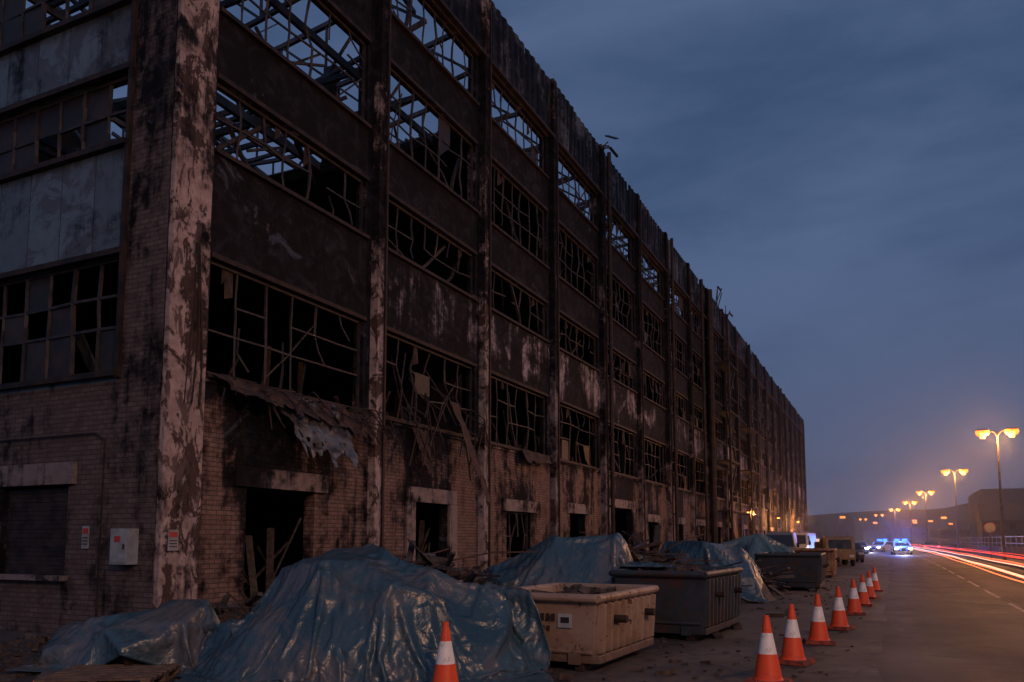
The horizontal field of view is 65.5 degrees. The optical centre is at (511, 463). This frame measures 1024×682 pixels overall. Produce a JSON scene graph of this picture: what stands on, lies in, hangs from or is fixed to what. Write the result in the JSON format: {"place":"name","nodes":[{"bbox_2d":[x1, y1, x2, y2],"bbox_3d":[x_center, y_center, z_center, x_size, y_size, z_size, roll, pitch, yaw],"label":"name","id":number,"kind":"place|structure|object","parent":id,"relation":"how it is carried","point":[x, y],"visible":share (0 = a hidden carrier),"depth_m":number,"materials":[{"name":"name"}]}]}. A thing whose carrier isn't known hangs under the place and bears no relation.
{"place":"outdoors","nodes":[
{"label":"outdoors","id":0,"kind":"place"},
{"bbox_2d":[0,544,970,681],"bbox_3d":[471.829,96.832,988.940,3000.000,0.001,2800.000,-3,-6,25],"label":"ground","id":1,"kind":"structure","parent":0,"point":[837,662],"depth_m":11.83,"materials":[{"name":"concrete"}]},
{"bbox_2d":[0,0,177,633],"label":"end wall","id":2,"kind":"structure","parent":1,"relation":"on","point":[73,209],"depth_m":13.82,"materials":[{"name":"brick"}]},
{"bbox_2d":[0,461,77,580],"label":"end wall lintel","id":3,"kind":"structure","parent":2,"relation":"attached to","point":[58,473],"depth_m":14.02,"materials":[{"name":"grey concrete"}]},
{"bbox_2d":[0,0,138,616],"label":"end wall trim and shutter","id":4,"kind":"structure","parent":2,"relation":"attached to","point":[19,556],"depth_m":14.22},
{"bbox_2d":[109,528,138,564],"bbox_3d":[-6.324,1.348,12.957,0.420,0.580,0.230,-3,-6,25],"label":"electric meter box","id":5,"kind":"object","parent":2,"relation":"attached to","point":[124,546],"visible":1,"depth_m":12.87,"materials":[{"name":"metal"}]},
{"bbox_2d":[81,526,178,550],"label":"wall notice signs","id":6,"kind":"object","parent":2,"relation":"attached to","point":[172,540],"depth_m":13.06,"materials":[{"name":"metal"}]},
{"bbox_2d":[32,663,180,681],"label":"wooden pallet","id":7,"kind":"object","parent":1,"relation":"on","point":[116,672],"visible":0.94,"depth_m":8.89,"materials":[{"name":"brown wood"}]},
{"bbox_2d":[108,655,182,673],"bbox_3d":[-4.620,2.252,10.117,2.551,0.945,1.674,0,-6,0],"label":"rubble pile","id":8,"kind":"object","parent":1,"relation":"on","point":[123,660],"visible":0.05,"depth_m":9.44,"materials":[{"name":"brown concrete"}]},
{"bbox_2d":[12,599,231,671],"bbox_3d":[-4.663,2.138,10.150,2.718,0.796,1.810,0,-6,4],"label":"blue tarpaulin","id":9,"kind":"object","parent":8,"relation":"on","point":[172,631],"visible":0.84,"depth_m":9.65,"materials":[{"name":"blue plastic"}]},
{"bbox_2d":[152,0,219,608],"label":"corner pilaster","id":10,"kind":"object","parent":1,"relation":"on","point":[179,477],"visible":0.91,"depth_m":13.49,"materials":[{"name":"concrete"}]},
{"bbox_2d":[211,588,261,621],"bbox_3d":[-3.957,2.481,13.036,3.854,1.042,2.723,2,-6,-17],"label":"scrap metal heap","id":11,"kind":"object","parent":1,"relation":"on","point":[236,609],"visible":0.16,"depth_m":12.62,"materials":[{"name":"brown metal"}]},
{"bbox_2d":[0,67,775,569],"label":"burnt floors and columns","id":12,"kind":"object","parent":1,"relation":"on","point":[322,383],"visible":0.1,"depth_m":25.77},
{"bbox_2d":[75,335,590,465],"bbox_3d":[-1.735,-1.004,26.454,3.296,1.923,25.562,-3,-6,25],"label":"burnt floor debris","id":13,"kind":"object","parent":12,"relation":"on","point":[85,350],"visible":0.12,"depth_m":18.23,"materials":[{"name":"brown wood"}]},
{"bbox_2d":[27,0,714,351],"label":"roof trusses","id":14,"kind":"object","parent":12,"relation":"on","point":[247,120],"visible":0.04,"depth_m":22.31,"materials":[{"name":"metal"}]},
{"bbox_2d":[0,0,802,601],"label":"window frames","id":15,"kind":"structure","parent":1,"relation":"on","point":[250,578],"depth_m":20.23,"materials":[{"name":"metal"}]},
{"bbox_2d":[0,0,803,540],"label":"broken window panes","id":16,"kind":"object","parent":15,"relation":"attached to","point":[96,134],"visible":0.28,"depth_m":15.00,"materials":[{"name":"grey glass"}]},
{"bbox_2d":[2,129,805,572],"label":"back walls","id":17,"kind":"structure","parent":1,"relation":"on","point":[264,513],"depth_m":40.34,"materials":[{"name":"black brick"}]},
{"bbox_2d":[0,580,862,681],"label":"scattered rubble","id":18,"kind":"object","parent":1,"relation":"on","point":[35,643],"visible":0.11,"depth_m":10.90,"materials":[{"name":"brown stone"}]},
{"bbox_2d":[432,621,458,681],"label":"traffic cone","id":19,"kind":"object","parent":1,"relation":"on","point":[445,669],"visible":1,"depth_m":8.12,"materials":[{"name":"plastic"}]},
{"bbox_2d":[436,556,486,579],"bbox_3d":[-0.981,2.919,17.974,3.593,1.661,5.666,1,-6,-9],"label":"scrap metal heap","id":20,"kind":"object","parent":1,"relation":"on","point":[440,559],"depth_m":17.69,"materials":[{"name":"brown metal"}]},
{"bbox_2d":[393,538,538,584],"bbox_3d":[-1.216,2.196,13.086,3.952,1.931,4.600,-3,-6,25],"label":"scrap metal heap","id":21,"kind":"object","parent":1,"relation":"on","point":[471,576],"visible":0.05,"depth_m":13.07,"materials":[{"name":"brown steel"}]},
{"bbox_2d":[151,0,805,611],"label":"long facade wall","id":22,"kind":"structure","parent":1,"relation":"on","point":[257,224],"depth_m":20.20,"materials":[{"name":"brick"}]},
{"bbox_2d":[217,373,549,504],"bbox_3d":[-1.811,-0.530,20.338,1.086,3.170,15.090,-3,-6,25],"label":"hanging sheet metal","id":23,"kind":"object","parent":22,"relation":"attached to","point":[316,423],"visible":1,"depth_m":16.27,"materials":[{"name":"metal"}]},
{"bbox_2d":[434,0,803,434],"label":"corrugated parapet","id":24,"kind":"structure","parent":22,"relation":"on","point":[521,74],"depth_m":31.13,"materials":[{"name":"metal"}]},
{"bbox_2d":[184,135,785,543],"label":"ducts and roof wreckage","id":25,"kind":"object","parent":1,"relation":"on","point":[728,367],"visible":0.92,"depth_m":51.63,"materials":[{"name":"metal"}]},
{"bbox_2d":[205,0,805,572],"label":"sills and lintels","id":26,"kind":"structure","parent":1,"relation":"on","point":[245,476],"depth_m":21.11,"materials":[{"name":"concrete"}]},
{"bbox_2d":[513,582,658,670],"bbox_3d":[0.874,2.157,10.964,1.900,0.999,2.420,-3,-6,28],"label":"rubble skip","id":27,"kind":"object","parent":1,"relation":"on","point":[585,626],"visible":0.78,"depth_m":9.93,"materials":[{"name":"beige paint"}]},
{"bbox_2d":[366,0,807,574],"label":"facade columns","id":28,"kind":"structure","parent":1,"relation":"on","point":[378,330],"depth_m":28.17,"materials":[{"name":"concrete"}]},
{"bbox_2d":[579,525,751,586],"bbox_3d":[2.961,2.576,19.272,5.397,2.214,4.672,1,-6,-8],"label":"scrap metal heap","id":29,"kind":"object","parent":1,"relation":"on","point":[639,552],"visible":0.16,"depth_m":19.02,"materials":[{"name":"brown metal"}]},
{"bbox_2d":[609,565,742,640],"bbox_3d":[2.959,2.372,14.041,1.900,1.162,2.670,-3,-6,28],"label":"rubble skip","id":30,"kind":"object","parent":1,"relation":"on","point":[693,603],"visible":0.79,"depth_m":12.91,"materials":[{"name":"grey metal"}]},
{"bbox_2d":[741,583,775,603],"bbox_3d":[5.272,2.966,22.111,3.800,1.593,4.000,-3,-6,25],"label":"rubble pile","id":31,"kind":"object","parent":1,"relation":"on","point":[767,594],"visible":0.09,"depth_m":21.00,"materials":[{"name":"brown concrete"}]},
{"bbox_2d":[660,540,770,601],"bbox_3d":[5.157,2.920,22.223,3.830,1.544,3.729,-2,-6,17],"label":"blue tarpaulin","id":32,"kind":"object","parent":31,"relation":"on","point":[750,573],"visible":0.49,"depth_m":21.35,"materials":[{"name":"blue plastic"}]},
{"bbox_2d":[744,615,792,681],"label":"traffic cone","id":33,"kind":"object","parent":1,"relation":"on","point":[767,668],"visible":1,"depth_m":8.83,"materials":[{"name":"plastic"}]},
{"bbox_2d":[754,559,795,595],"bbox_3d":[6.772,3.413,24.790,3.822,1.663,4.218,-3,-6,25],"label":"scrap metal heap","id":34,"kind":"object","parent":1,"relation":"on","point":[768,578],"visible":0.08,"depth_m":24.35,"materials":[{"name":"brown metal"}]},
{"bbox_2d":[766,532,798,547],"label":"parked van","id":35,"kind":"object","parent":1,"relation":"on","point":[788,539],"visible":0.16,"depth_m":48.01,"materials":[{"name":"grey paint"}]},
{"bbox_2d":[754,552,828,590],"bbox_3d":[9.467,3.592,26.945,2.300,1.206,3.370,-2,-6,24],"label":"rubble skip","id":36,"kind":"object","parent":1,"relation":"on","point":[808,569],"visible":0.76,"depth_m":25.45,"materials":[{"name":"grey paint"}]},
{"bbox_2d":[778,604,815,665],"bbox_3d":[3.671,2.224,10.435,0.450,0.755,0.450,-5,-7,40],"label":"traffic cone","id":37,"kind":"object","parent":1,"relation":"on","point":[792,653],"visible":1,"depth_m":10.34,"materials":[{"name":"plastic"}]},
{"bbox_2d":[796,533,816,547],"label":"parked van","id":38,"kind":"object","parent":1,"relation":"on","point":[806,540],"visible":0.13,"depth_m":64.40,"materials":[{"name":"white paint"}]},
{"bbox_2d":[790,547,839,577],"bbox_3d":[13.533,4.419,35.936,2.300,1.284,3.570,-2,-6,24],"label":"rubble skip","id":39,"kind":"object","parent":1,"relation":"on","point":[832,558],"visible":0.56,"depth_m":34.15,"materials":[{"name":"brown paint"}]},
{"bbox_2d":[803,594,835,644],"bbox_3d":[4.785,2.417,12.443,0.450,0.755,0.450,-1,-6,15],"label":"traffic cone","id":40,"kind":"object","parent":1,"relation":"on","point":[818,634],"visible":1,"depth_m":12.34,"materials":[{"name":"plastic"}]},
{"bbox_2d":[814,536,855,565],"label":"off-road vehicle","id":41,"kind":"object","parent":1,"relation":"on","point":[844,546],"visible":0.67,"depth_m":49.39,"materials":[{"name":"beige paint"}]},
{"bbox_2d":[826,586,856,630],"bbox_3d":[5.925,2.609,14.438,0.450,0.755,0.450,-5,-8,44],"label":"traffic cone","id":42,"kind":"object","parent":1,"relation":"on","point":[839,621],"visible":1,"depth_m":14.34,"materials":[{"name":"plastic"}]},
{"bbox_2d":[832,514,854,540],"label":"distant house","id":43,"kind":"structure","parent":1,"relation":"on","point":[845,525],"depth_m":358.89,"materials":[{"name":"grey concrete"}]},
{"bbox_2d":[837,542,864,562],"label":"parked car","id":44,"kind":"object","parent":1,"relation":"on","point":[859,552],"visible":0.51,"depth_m":57.01,"materials":[{"name":"paint"}]},
{"bbox_2d":[845,579,865,614],"bbox_3d":[7.427,2.886,17.310,0.450,0.755,0.450,-2,-6,21],"label":"traffic cone","id":45,"kind":"object","parent":1,"relation":"on","point":[854,607],"visible":0.98,"depth_m":17.21,"materials":[{"name":"plastic"}]},
{"bbox_2d":[855,541,868,553],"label":"parked car","id":46,"kind":"object","parent":1,"relation":"on","point":[865,545],"visible":0.4,"depth_m":93.78,"materials":[{"name":"grey paint"}]},
{"bbox_2d":[858,574,873,605],"bbox_3d":[8.633,3.107,19.605,0.450,0.755,0.450,-3,-6,29],"label":"traffic cone","id":47,"kind":"object","parent":1,"relation":"on","point":[863,596],"visible":0.92,"depth_m":19.51,"materials":[{"name":"plastic"}]},
{"bbox_2d":[866,571,880,598],"bbox_3d":[9.863,3.337,21.998,0.450,0.755,0.450,5,-8,-44],"label":"traffic cone","id":48,"kind":"object","parent":1,"relation":"on","point":[870,589],"visible":0.83,"depth_m":21.90,"materials":[{"name":"plastic"}]},
{"bbox_2d":[871,567,882,591],"bbox_3d":[11.428,3.638,25.116,0.450,0.755,0.450,-2,-6,22],"label":"traffic cone","id":49,"kind":"object","parent":1,"relation":"on","point":[875,582],"visible":0.78,"depth_m":25.02,"materials":[{"name":"plastic"}]},
{"bbox_2d":[939,517,946,543],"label":"distant street lamp","id":50,"kind":"object","parent":1,"relation":"on","point":[940,525],"visible":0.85,"depth_m":224.24,"materials":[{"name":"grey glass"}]},
{"bbox_2d":[867,544,1023,569],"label":"kerb","id":51,"kind":"structure","parent":1,"relation":"on","point":[1014,566],"depth_m":58.96,"materials":[{"name":"concrete"}]},
{"bbox_2d":[968,488,1023,544],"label":"distant warehouse","id":52,"kind":"structure","parent":1,"relation":"on","point":[991,496],"depth_m":267.51,"materials":[{"name":"orange"}]},
{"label":"rubble pile","id":53,"kind":"object","parent":1,"relation":"on","visible":0},
{"bbox_2d":[169,543,557,681],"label":"blue tarpaulin","id":54,"kind":"object","parent":53,"relation":"on","point":[370,612],"visible":0.98,"depth_m":9.01,"materials":[{"name":"blue plastic"}]},
{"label":"rubble pile","id":55,"kind":"object","parent":1,"relation":"on","visible":0},
{"bbox_2d":[482,533,671,586],"bbox_3d":[1.159,2.203,15.546,3.535,1.698,3.512,0,-6,3],"label":"blue tarpaulin","id":56,"kind":"object","parent":55,"relation":"on","point":[581,559],"visible":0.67,"depth_m":14.54,"materials":[{"name":"blue plastic"}]},
{"bbox_3d":[9.458,3.754,31.827,4.800,1.888,5.200,-3,-6,25],"label":"rubble pile","id":57,"kind":"object","parent":1,"relation":"on","visible":0},
{"bbox_2d":[720,533,793,560],"bbox_3d":[9.462,3.702,31.817,4.942,1.826,4.630,-3,-6,25],"label":"blue tarpaulin","id":58,"kind":"object","parent":57,"relation":"on","point":[751,545],"visible":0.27,"depth_m":31.19,"materials":[{"name":"blue plastic"}]},
{"bbox_2d":[26,0,1023,515],"label":"sky","id":59,"kind":"structure","parent":0,"point":[848,175],"materials":[{"name":"blue"}]},
{"bbox_2d":[808,523,823,541],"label":"distant house","id":60,"kind":"structure","parent":0,"point":[818,530],"depth_m":357.57,"materials":[{"name":"grey concrete"}]},
{"bbox_2d":[864,524,891,541],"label":"distant house","id":61,"kind":"structure","parent":0,"point":[885,532],"depth_m":361.45,"materials":[{"name":"grey concrete"}]},
{"bbox_2d":[807,503,968,541],"bbox_3d":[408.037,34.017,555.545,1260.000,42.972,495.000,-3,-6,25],"label":"hills","id":62,"kind":"structure","parent":0,"point":[890,518],"depth_m":547.20,"materials":[{"name":"plant"}]},
{"bbox_2d":[901,517,926,542],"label":"distant house","id":63,"kind":"structure","parent":0,"point":[919,529],"depth_m":340.90,"materials":[{"name":"grey concrete"}]},
{"bbox_2d":[867,542,1023,560],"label":"boundary wall","id":64,"kind":"structure","parent":0,"point":[1014,551],"depth_m":83.94,"materials":[{"name":"concrete"}]},
{"bbox_2d":[905,535,1023,546],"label":"railing fence","id":65,"kind":"object","parent":64,"relation":"on","point":[988,542],"visible":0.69,"depth_m":87.00,"materials":[{"name":"metal"}]},
{"bbox_2d":[869,545,1023,681],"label":"road","id":66,"kind":"structure","parent":0,"point":[941,624],"depth_m":15.53,"materials":[{"name":"grey asphalt"}]},
{"bbox_2d":[868,539,891,551],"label":"police car","id":67,"kind":"object","parent":66,"relation":"on","point":[881,545],"visible":0.75,"depth_m":107.45,"materials":[{"name":"white paint"}]},
{"bbox_2d":[890,539,912,554],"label":"police car","id":68,"kind":"object","parent":66,"relation":"on","point":[901,547],"visible":0.99,"depth_m":88.22,"materials":[{"name":"white paint"}]},
{"bbox_2d":[922,541,939,552],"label":"parked car","id":69,"kind":"object","parent":66,"relation":"on","point":[936,544],"visible":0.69,"depth_m":102.46,"materials":[{"name":"paint"}]},
{"bbox_2d":[913,554,1023,611],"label":"road centre line","id":70,"kind":"object","parent":66,"relation":"on","point":[1017,607],"visible":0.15,"depth_m":24.62,"materials":[{"name":"paint"}]},
{"bbox_2d":[930,526,963,543],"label":"distant warehouse","id":71,"kind":"structure","parent":0,"point":[934,533],"depth_m":336.84,"materials":[{"name":"grey concrete"}]},
{"bbox_2d":[961,522,970,543],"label":"distant house","id":72,"kind":"structure","parent":0,"point":[965,526],"depth_m":347.67,"materials":[{"name":"grey"}]},
{"bbox_2d":[911,544,1023,582],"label":"traffic light trails","id":73,"kind":"object","parent":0,"point":[1001,570],"visible":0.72,"depth_m":35.80,"materials":[{"name":"orange"}]},
{"bbox_2d":[912,547,1023,565],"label":"pavement","id":74,"kind":"structure","parent":0,"point":[1008,559],"depth_m":68.93,"materials":[{"name":"concrete"}]},
{"bbox_2d":[889,508,900,541],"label":"street lamp","id":75,"kind":"object","parent":74,"relation":"on","point":[890,509],"visible":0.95,"depth_m":215.64,"materials":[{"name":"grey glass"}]},
{"bbox_2d":[902,501,916,546],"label":"street lamp","id":76,"kind":"object","parent":74,"relation":"on","point":[905,502],"visible":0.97,"depth_m":174.89,"materials":[{"name":"grey metal"}]},
{"bbox_2d":[916,490,934,540],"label":"street lamp","id":77,"kind":"object","parent":74,"relation":"on","point":[931,492],"visible":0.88,"depth_m":138.22,"materials":[{"name":"grey metal"}]},
{"bbox_2d":[941,468,967,552],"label":"street lamp","id":78,"kind":"object","parent":74,"relation":"on","point":[964,471],"visible":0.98,"depth_m":96.09,"materials":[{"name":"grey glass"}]},
{"bbox_2d":[984,523,995,557],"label":"traffic sign","id":79,"kind":"object","parent":74,"relation":"on","point":[989,528],"visible":0.94,"depth_m":64.36,"materials":[{"name":"metal"}]},
{"bbox_2d":[975,427,1018,559],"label":"street lamp","id":80,"kind":"object","parent":74,"relation":"on","point":[1010,432],"visible":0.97,"depth_m":61.18,"materials":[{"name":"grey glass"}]},
{"bbox_2d":[975,519,978,544],"bbox_3d":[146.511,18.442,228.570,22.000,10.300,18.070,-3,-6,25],"label":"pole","id":81,"kind":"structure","parent":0,"point":[976,529],"depth_m":237.89,"materials":[{"name":"grey metal"}]},
{"bbox_2d":[976,503,1023,546],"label":"distant house","id":82,"kind":"structure","parent":0,"point":[1013,513],"depth_m":159.27,"materials":[{"name":"orange"}]}
]}

